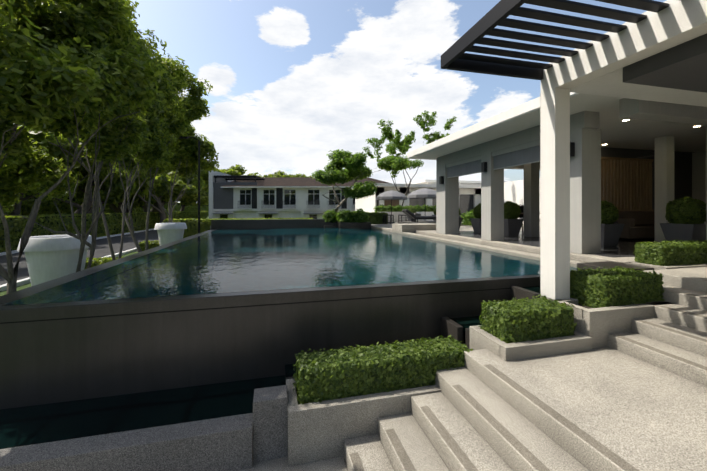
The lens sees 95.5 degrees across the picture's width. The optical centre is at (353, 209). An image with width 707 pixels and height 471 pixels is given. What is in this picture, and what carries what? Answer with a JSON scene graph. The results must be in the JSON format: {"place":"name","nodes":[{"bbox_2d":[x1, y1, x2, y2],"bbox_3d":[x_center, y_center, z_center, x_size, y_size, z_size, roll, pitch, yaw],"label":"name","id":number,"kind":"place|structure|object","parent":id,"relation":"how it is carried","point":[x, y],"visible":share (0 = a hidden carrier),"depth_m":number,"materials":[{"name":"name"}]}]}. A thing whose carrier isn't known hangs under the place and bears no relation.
{"place":"outdoors","nodes":[
{"label":"outdoors","id":0,"kind":"place"},
{"bbox_2d":[12,245,137,254],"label":"cross road","id":1,"kind":"structure","parent":0,"point":[103,249],"depth_m":17.62,"materials":[{"name":"grey asphalt"}]},
{"bbox_2d":[0,230,158,284],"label":"road","id":2,"kind":"structure","parent":0,"point":[23,272],"depth_m":16.40,"materials":[{"name":"grey asphalt"}]},
{"bbox_2d":[0,229,153,291],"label":"road kerb","id":3,"kind":"structure","parent":2,"relation":"on","point":[3,287],"depth_m":15.33,"materials":[{"name":"paint"}]},
{"bbox_2d":[0,215,208,295],"bbox_3d":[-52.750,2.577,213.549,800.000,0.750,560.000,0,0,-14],"label":"lawn","id":4,"kind":"structure","parent":0,"point":[21,287],"depth_m":9.18,"materials":[{"name":"green plant"}]},
{"bbox_2d":[17,234,91,285],"bbox_3d":[-7.008,1.419,7.612,1.340,1.565,1.340,0,0,-14],"label":"planter pot","id":5,"kind":"object","parent":4,"relation":"on","point":[50,257],"visible":0.56,"depth_m":7.17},
{"bbox_2d":[7,126,114,214],"bbox_3d":[-24.438,-2.080,24.180,11.579,8.593,7.788,0,0,-14],"label":"tree","id":6,"kind":"object","parent":4,"relation":"on","point":[52,149],"visible":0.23,"depth_m":23.89,"materials":[{"name":"green plant"}]},
{"bbox_2d":[18,167,136,213],"bbox_3d":[-24.401,-1.265,29.033,7.372,6.983,10.345,0,0,-14],"label":"roadside tree","id":7,"kind":"object","parent":4,"relation":"on","point":[116,195],"visible":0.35,"depth_m":29.75,"materials":[{"name":"green plant"}]},
{"bbox_2d":[0,0,167,293],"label":"tree","id":8,"kind":"object","parent":4,"relation":"on","point":[58,58],"visible":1,"depth_m":4.31,"materials":[{"name":"green plant"}]},
{"bbox_2d":[0,0,178,271],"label":"tree","id":9,"kind":"object","parent":4,"relation":"on","point":[109,142],"visible":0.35,"depth_m":6.39,"materials":[{"name":"green plant"}]},
{"bbox_2d":[84,256,122,269],"bbox_3d":[-8.560,1.940,10.837,1.557,0.671,0.962,0,0,-14],"label":"lawn hedge","id":10,"kind":"object","parent":4,"relation":"on","point":[98,261],"visible":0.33,"depth_m":10.54,"materials":[{"name":"green plant"}]},
{"bbox_2d":[0,211,207,252],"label":"road hedge","id":11,"kind":"object","parent":4,"relation":"on","point":[16,225],"visible":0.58,"depth_m":22.07,"materials":[{"name":"green plant"}]},
{"bbox_2d":[1,193,208,215],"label":"shrubbery","id":12,"kind":"object","parent":4,"relation":"on","point":[47,206],"visible":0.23,"depth_m":36.60,"materials":[{"name":"green plant"}]},
{"bbox_2d":[75,167,164,213],"bbox_3d":[-25.316,-1.697,33.193,9.930,7.989,8.596,0,0,-14],"label":"roadside tree","id":13,"kind":"object","parent":4,"relation":"on","point":[80,187],"visible":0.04,"depth_m":30.23,"materials":[{"name":"green plant"}]},
{"bbox_2d":[67,36,192,260],"bbox_3d":[-7.099,-1.696,9.668,3.876,7.866,2.747,0,0,-14],"label":"tree","id":14,"kind":"object","parent":4,"relation":"on","point":[154,152],"visible":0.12,"depth_m":9.71,"materials":[{"name":"green plant"}]},
{"bbox_2d":[109,186,165,212],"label":"roadside tree","id":15,"kind":"object","parent":4,"relation":"on","point":[138,202],"visible":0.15,"depth_m":35.73,"materials":[{"name":"green plant"}]},
{"bbox_2d":[142,201,155,211],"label":"roadside tree","id":16,"kind":"object","parent":4,"relation":"on","point":[145,207],"depth_m":46.74,"materials":[{"name":"green plant"}]},
{"bbox_2d":[139,240,159,250],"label":"lawn hedge","id":17,"kind":"object","parent":4,"relation":"on","point":[153,244],"visible":0.35,"depth_m":16.46,"materials":[{"name":"green plant"}]},
{"bbox_2d":[112,57,212,252],"bbox_3d":[-7.251,-1.537,11.963,3.920,7.592,3.916,0,0,-14],"label":"tree","id":18,"kind":"object","parent":4,"relation":"on","point":[197,103],"visible":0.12,"depth_m":11.74,"materials":[{"name":"green plant"}]},
{"bbox_2d":[150,195,178,211],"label":"roadside tree","id":19,"kind":"object","parent":4,"relation":"on","point":[153,209],"depth_m":50.20,"materials":[{"name":"green plant"}]},
{"bbox_2d":[127,159,206,212],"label":"tree","id":20,"kind":"object","parent":4,"relation":"on","point":[194,181],"visible":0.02,"depth_m":40.31,"materials":[{"name":"green plant"}]},
{"bbox_2d":[154,223,186,245],"bbox_3d":[-8.555,1.419,15.058,1.340,1.565,1.340,0,0,-14],"label":"planter pot","id":21,"kind":"object","parent":4,"relation":"on","point":[169,232],"visible":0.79,"depth_m":14.60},
{"bbox_2d":[126,124,218,222],"bbox_3d":[-9.011,-1.388,16.120,3.384,7.255,3.715,0,0,39],"label":"tree","id":22,"kind":"object","parent":4,"relation":"on","point":[184,161],"visible":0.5,"depth_m":16.06,"materials":[{"name":"green plant"}]},
{"bbox_2d":[179,136,199,233],"bbox_3d":[-7.146,-0.492,14.066,0.880,5.389,0.171,0,0,-14],"label":"street lamp","id":23,"kind":"object","parent":4,"relation":"on","point":[181,137],"visible":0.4,"depth_m":14.12,"materials":[{"name":"black metal"}]},
{"bbox_2d":[180,168,216,210],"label":"tree","id":24,"kind":"object","parent":4,"relation":"on","point":[183,206],"depth_m":56.17,"materials":[{"name":"green plant"}]},
{"bbox_2d":[162,217,313,237],"bbox_3d":[-7.798,1.456,22.805,10.240,1.776,1.403,0,0,-14],"label":"hedge","id":25,"kind":"object","parent":4,"relation":"on","point":[192,226],"visible":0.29,"depth_m":21.58,"materials":[{"name":"green plant"}]},
{"bbox_2d":[244,170,292,176],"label":"tree","id":26,"kind":"object","parent":4,"relation":"on","point":[280,174],"visible":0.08,"depth_m":63.82,"materials":[{"name":"green plant"}]},
{"bbox_2d":[209,170,391,218],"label":"townhouses","id":27,"kind":"structure","parent":4,"relation":"on","point":[242,196],"depth_m":33.60,"materials":[{"name":"grey paint"}]},
{"bbox_2d":[292,173,312,176],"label":"tree","id":28,"kind":"object","parent":4,"relation":"on","point":[299,175],"visible":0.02,"depth_m":67.00,"materials":[{"name":"green plant"}]},
{"bbox_2d":[0,219,653,408],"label":"pool walls","id":29,"kind":"structure","parent":4,"relation":"on","point":[51,361],"depth_m":3.50,"materials":[{"name":"black tile"}]},
{"bbox_2d":[41,230,223,305],"bbox_3d":[-4.951,1.020,9.211,0.760,0.144,12.680,0,0,-14],"label":"pool edge","id":30,"kind":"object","parent":29,"relation":"in","point":[114,275],"depth_m":4.35,"materials":[{"name":"grey stone"}]},
{"bbox_2d":[0,286,535,323],"bbox_3d":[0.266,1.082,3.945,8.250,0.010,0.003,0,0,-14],"label":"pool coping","id":31,"kind":"object","parent":29,"relation":"attached to","point":[244,306],"visible":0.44,"depth_m":3.56,"materials":[{"name":"black stone"}]},
{"bbox_2d":[0,229,539,309],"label":"pool overflow edge","id":32,"kind":"object","parent":29,"relation":"attached to","point":[19,294],"visible":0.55,"depth_m":3.88,"materials":[{"name":"grey stone"}]},
{"bbox_2d":[2,228,576,305],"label":"pool water","id":33,"kind":"structure","parent":29,"relation":"in","point":[230,260],"depth_m":5.45,"materials":[{"name":"teal liquid"}]},
{"bbox_2d":[131,171,208,222],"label":"tree","id":34,"kind":"object","parent":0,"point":[189,196],"visible":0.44,"depth_m":36.58,"materials":[{"name":"green plant"}]},
{"bbox_2d":[197,164,261,192],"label":"tree","id":35,"kind":"object","parent":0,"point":[236,170],"visible":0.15,"depth_m":52.18,"materials":[{"name":"green plant"}]},
{"bbox_2d":[21,0,666,202],"label":"sky","id":36,"kind":"structure","parent":0,"point":[294,82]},
{"bbox_2d":[383,215,393,223],"bbox_3d":[1.938,0.557,17.953,0.480,0.530,0.480,0,0,-14],"label":"side table","id":37,"kind":"object","parent":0,"point":[385,222],"visible":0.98,"depth_m":17.77,"materials":[{"name":"black metal"}]},
{"bbox_2d":[210,222,634,262],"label":"pool deck","id":38,"kind":"structure","parent":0,"point":[536,250],"depth_m":7.66,"materials":[{"name":"beige stone"}]},
{"bbox_2d":[337,212,387,223],"bbox_3d":[0.411,0.501,18.245,3.144,0.780,0.860,0,0,-14],"label":"terrace hedge","id":39,"kind":"object","parent":38,"relation":"on","point":[375,217],"visible":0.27,"depth_m":18.11,"materials":[{"name":"green plant"}]},
{"bbox_2d":[376,190,406,222],"bbox_3d":[2.282,-0.163,19.273,1.900,1.970,1.807,0,0,-14],"label":"umbrella","id":40,"kind":"object","parent":38,"relation":"on","point":[391,195],"visible":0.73,"depth_m":18.70,"materials":[{"name":"grey fabric"}]},
{"bbox_2d":[362,110,456,206],"bbox_3d":[3.610,-2.997,21.787,7.512,7.655,3.830,0,0,-34],"label":"terrace tree","id":41,"kind":"object","parent":38,"relation":"on","point":[402,146],"visible":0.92,"depth_m":21.23,"materials":[{"name":"green plant"}]},
{"bbox_2d":[385,212,433,221],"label":"garden wall","id":42,"kind":"structure","parent":38,"relation":"on","point":[395,214],"depth_m":20.96,"materials":[{"name":"white paint"}]},
{"bbox_2d":[373,204,386,211],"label":"hedge","id":43,"kind":"object","parent":42,"relation":"on","point":[382,208],"visible":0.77,"depth_m":21.00,"materials":[{"name":"green plant"}]},
{"bbox_2d":[385,204,395,211],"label":"hedge","id":44,"kind":"object","parent":42,"relation":"on","point":[388,207],"visible":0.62,"depth_m":21.11,"materials":[{"name":"green plant"}]},
{"bbox_2d":[394,205,404,211],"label":"hedge","id":45,"kind":"object","parent":42,"relation":"on","point":[399,208],"visible":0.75,"depth_m":21.26,"materials":[{"name":"green plant"}]},
{"bbox_2d":[413,204,424,211],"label":"hedge","id":46,"kind":"object","parent":42,"relation":"on","point":[418,208],"visible":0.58,"depth_m":21.59,"materials":[{"name":"green plant"}]},
{"bbox_2d":[421,204,431,211],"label":"hedge","id":47,"kind":"object","parent":42,"relation":"on","point":[427,208],"visible":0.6,"depth_m":21.73,"materials":[{"name":"green plant"}]},
{"bbox_2d":[407,207,416,220],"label":"shrub","id":48,"kind":"object","parent":38,"relation":"on","point":[412,209],"visible":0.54,"depth_m":20.16,"materials":[{"name":"plant"}]},
{"bbox_2d":[407,188,435,198],"bbox_3d":[3.999,-0.188,17.946,2.000,2.020,1.902,0,0,-14],"label":"umbrella","id":49,"kind":"object","parent":38,"relation":"on","point":[425,193],"visible":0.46,"depth_m":17.32,"materials":[{"name":"grey fabric"}]},
{"bbox_2d":[355,180,505,219],"bbox_3d":[7.203,-0.298,29.395,14.500,4.500,10.100,0,0,-14],"label":"villa","id":50,"kind":"object","parent":38,"relation":"on","point":[469,196],"visible":0.17,"depth_m":24.70,"materials":[{"name":"white paint"}]},
{"bbox_2d":[398,221,466,225],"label":"lounge platform","id":51,"kind":"structure","parent":38,"relation":"on","point":[402,222],"depth_m":16.71,"materials":[{"name":"beige concrete"}]},
{"bbox_2d":[398,215,409,221],"bbox_3d":[2.836,0.557,18.071,0.480,0.530,0.480,0,0,-14],"label":"side table","id":52,"kind":"object","parent":51,"relation":"on","point":[401,218],"visible":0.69,"depth_m":17.89,"materials":[{"name":"black metal"}]},
{"bbox_2d":[404,209,435,222],"bbox_3d":[3.607,0.323,16.517,1.947,0.678,0.640,0,0,1],"label":"sunbed","id":53,"kind":"object","parent":51,"relation":"on","point":[412,215],"visible":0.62,"depth_m":16.22,"materials":[{"name":"black plastic"}]},
{"bbox_2d":[460,210,474,225],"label":"shrub","id":54,"kind":"object","parent":38,"relation":"on","point":[466,216],"visible":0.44,"depth_m":15.24,"materials":[{"name":"green plant"}]},
{"bbox_2d":[371,223,584,267],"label":"pool kerb","id":55,"kind":"structure","parent":38,"relation":"on","point":[409,229],"depth_m":9.76,"materials":[{"name":"beige stone"}]},
{"bbox_2d":[504,180,523,221],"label":"boundary wall","id":56,"kind":"structure","parent":38,"relation":"on","point":[513,191],"depth_m":21.87,"materials":[{"name":"white paint"}]},
{"bbox_2d":[451,231,654,257],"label":"pavilion floor","id":57,"kind":"structure","parent":38,"relation":"on","point":[626,248],"depth_m":7.95,"materials":[{"name":"tile"}]},
{"bbox_2d":[470,203,480,233],"bbox_3d":[4.315,0.304,10.821,0.591,1.035,0.572,0,0,-14],"label":"topiary pot","id":58,"kind":"object","parent":57,"relation":"on","point":[476,223],"visible":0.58,"depth_m":10.72,"materials":[{"name":"plant"}]},
{"bbox_2d":[504,201,523,236],"bbox_3d":[4.699,0.280,9.678,0.644,1.084,0.618,0,0,-14],"label":"topiary pot","id":59,"kind":"object","parent":57,"relation":"on","point":[512,221],"visible":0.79,"depth_m":9.47,"materials":[{"name":"plant"}]},
{"bbox_2d":[436,98,706,253],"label":"columns","id":60,"kind":"structure","parent":57,"relation":"on","point":[585,193],"depth_m":6.08,"materials":[{"name":"white paint"}]},
{"bbox_2d":[407,92,575,157],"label":"pavilion roof","id":61,"kind":"structure","parent":60,"relation":"on","point":[528,106],"depth_m":7.19,"materials":[{"name":"white paint"}]},
{"bbox_2d":[601,200,624,248],"bbox_3d":[5.333,0.312,6.902,0.577,1.019,0.567,0,0,-14],"label":"topiary pot","id":62,"kind":"object","parent":57,"relation":"on","point":[611,231],"visible":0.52,"depth_m":6.68,"materials":[{"name":"plant"}]},
{"bbox_2d":[615,211,654,238],"bbox_3d":[8.025,0.407,8.922,2.180,0.710,0.930,0,0,-14],"label":"sofa","id":63,"kind":"object","parent":57,"relation":"on","point":[632,221],"visible":0.33,"depth_m":8.45,"materials":[{"name":"fabric"}]},
{"bbox_2d":[601,147,691,210],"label":"wall","id":64,"kind":"structure","parent":57,"relation":"on","point":[682,174],"depth_m":9.95,"materials":[{"name":"grey paint"}]},
{"bbox_2d":[601,157,653,225],"bbox_3d":[7.895,-0.348,9.451,2.400,2.340,0.080,0,0,-14],"label":"timber screen","id":65,"kind":"object","parent":64,"relation":"attached to","point":[626,184],"visible":0.58,"depth_m":9.49,"materials":[{"name":"brown wood"}]},
{"bbox_2d":[660,196,705,241],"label":"topiary pot","id":66,"kind":"object","parent":57,"relation":"on","point":[685,216],"visible":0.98,"depth_m":6.09,"materials":[{"name":"plant"}]},
{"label":"pavilion","id":67,"kind":"object","parent":38,"relation":"on","visible":0},
{"bbox_2d":[446,139,539,177],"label":"roller blinds","id":68,"kind":"object","parent":67,"relation":"attached to","point":[522,154],"visible":0.6,"depth_m":7.94,"materials":[{"name":"grey paint"}]},
{"bbox_2d":[439,142,574,183],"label":"wall lamps","id":69,"kind":"object","parent":67,"relation":"attached to","point":[484,164],"depth_m":8.49,"materials":[{"name":"black plastic"}]},
{"bbox_2d":[636,151,692,157],"bbox_3d":[8.022,-1.608,8.530,1.142,0.380,1.087,0,0,-14],"label":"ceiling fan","id":70,"kind":"object","parent":67,"relation":"attached to","point":[654,154],"visible":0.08,"depth_m":8.66,"materials":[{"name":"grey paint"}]},
{"bbox_2d":[459,209,462,231],"bbox_3d":[3.734,0.311,12.125,0.558,1.021,0.568,0,0,-14],"label":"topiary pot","id":71,"kind":"object","parent":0,"point":[460,220],"visible":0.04,"depth_m":11.94,"materials":[{"name":"ceramic"}]},
{"bbox_2d":[239,267,706,470],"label":"stairs","id":72,"kind":"structure","parent":0,"point":[639,407],"depth_m":2.64,"materials":[{"name":"beige concrete"}]},
{"bbox_2d":[0,385,287,470],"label":"trough kerb","id":73,"kind":"structure","parent":72,"relation":"on","point":[238,442],"depth_m":2.66,"materials":[{"name":"grey concrete"}]},
{"bbox_2d":[0,286,540,448],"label":"trough water","id":74,"kind":"structure","parent":73,"relation":"in","point":[36,424],"depth_m":3.02,"materials":[{"name":"liquid"}]},
{"bbox_2d":[286,261,706,465],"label":"planter walls","id":75,"kind":"structure","parent":72,"relation":"on","point":[320,431],"depth_m":3.03,"materials":[{"name":"concrete"}]},
{"bbox_2d":[292,335,472,404],"bbox_3d":[0.329,1.623,3.310,1.871,0.424,0.482,0,0,-14],"label":"hedge","id":76,"kind":"object","parent":75,"relation":"on","point":[332,374],"visible":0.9,"depth_m":3.14,"materials":[{"name":"green plant"}]},
{"bbox_2d":[478,294,577,342],"bbox_3d":[1.914,1.213,3.558,0.961,0.423,0.525,0,0,-14],"label":"hedge","id":77,"kind":"object","parent":75,"relation":"on","point":[518,320],"visible":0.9,"depth_m":3.39,"materials":[{"name":"green plant"}]},
{"bbox_2d":[570,266,664,307],"bbox_3d":[3.181,0.945,3.926,1.003,0.441,0.593,0,0,-14],"label":"hedge","id":78,"kind":"object","parent":75,"relation":"on","point":[600,288],"visible":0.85,"depth_m":3.73,"materials":[{"name":"green plant"}]},
{"bbox_2d":[540,0,706,299],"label":"portal frame","id":79,"kind":"object","parent":75,"relation":"on","point":[596,68],"visible":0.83,"depth_m":3.85,"materials":[{"name":"white paint"}]},
{"bbox_2d":[441,0,680,79],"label":"pergola canopy","id":80,"kind":"object","parent":79,"relation":"attached to","point":[455,56],"visible":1,"depth_m":3.16,"materials":[{"name":"black metal"}]},
{"bbox_2d":[623,33,706,92],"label":"entrance soffit","id":81,"kind":"structure","parent":79,"relation":"on","point":[682,66],"depth_m":3.09,"materials":[{"name":"grey paint"}]},
{"bbox_2d":[633,239,706,265],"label":"hedge","id":82,"kind":"object","parent":75,"relation":"on","point":[672,253],"visible":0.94,"depth_m":4.70,"materials":[{"name":"green plant"}]},
{"bbox_2d":[350,280,706,470],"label":"stair nosing strips","id":83,"kind":"object","parent":72,"relation":"on","point":[510,438],"visible":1,"depth_m":2.48,"materials":[{"name":"beige stone"}]},
{"bbox_2d":[519,204,523,218],"bbox_3d":[6.119,0.320,11.434,0.440,1.005,0.481,0,0,-14],"label":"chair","id":84,"kind":"object","parent":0,"point":[521,216],"visible":0.21,"depth_m":11.63,"materials":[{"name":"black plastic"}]},
{"bbox_2d":[408,93,705,159],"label":"ceiling","id":85,"kind":"structure","parent":0,"point":[617,131],"depth_m":7.40,"materials":[{"name":"white paint"}]},
{"bbox_2d":[655,136,705,242],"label":"columns","id":86,"kind":"structure","parent":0,"point":[664,170],"depth_m":7.97,"materials":[{"name":"white paint"}]},
{"label":"ground","id":87,"kind":"structure","parent":0,"visible":0},
{"bbox_2d":[324,222,370,228],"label":"wall","id":88,"kind":"structure","parent":87,"relation":"on","point":[343,225],"depth_m":16.20,"materials":[{"name":"stone"}]},
{"bbox_2d":[322,209,337,222],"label":"planter shrub","id":89,"kind":"object","parent":88,"relation":"on","point":[328,215],"visible":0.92,"depth_m":16.53,"materials":[{"name":"green plant"}]},
{"bbox_2d":[335,209,353,221],"bbox_3d":[-0.409,0.322,16.446,1.072,0.743,1.075,0,0,-14],"label":"planter shrub","id":90,"kind":"object","parent":88,"relation":"on","point":[343,215],"visible":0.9,"depth_m":16.16,"materials":[{"name":"green plant"}]},
{"bbox_2d":[350,209,368,221],"bbox_3d":[0.268,0.313,16.496,1.158,0.746,1.124,0,0,-42],"label":"planter shrub","id":91,"kind":"object","parent":88,"relation":"on","point":[358,215],"visible":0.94,"depth_m":16.20,"materials":[{"name":"green plant"}]},
{"bbox_2d":[311,149,423,212],"bbox_3d":[0.546,-1.153,16.593,6.415,3.989,4.751,0,0,21],"label":"planter tree","id":92,"kind":"object","parent":88,"relation":"on","point":[334,172],"visible":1,"depth_m":15.10,"materials":[{"name":"green plant"}]}
]}

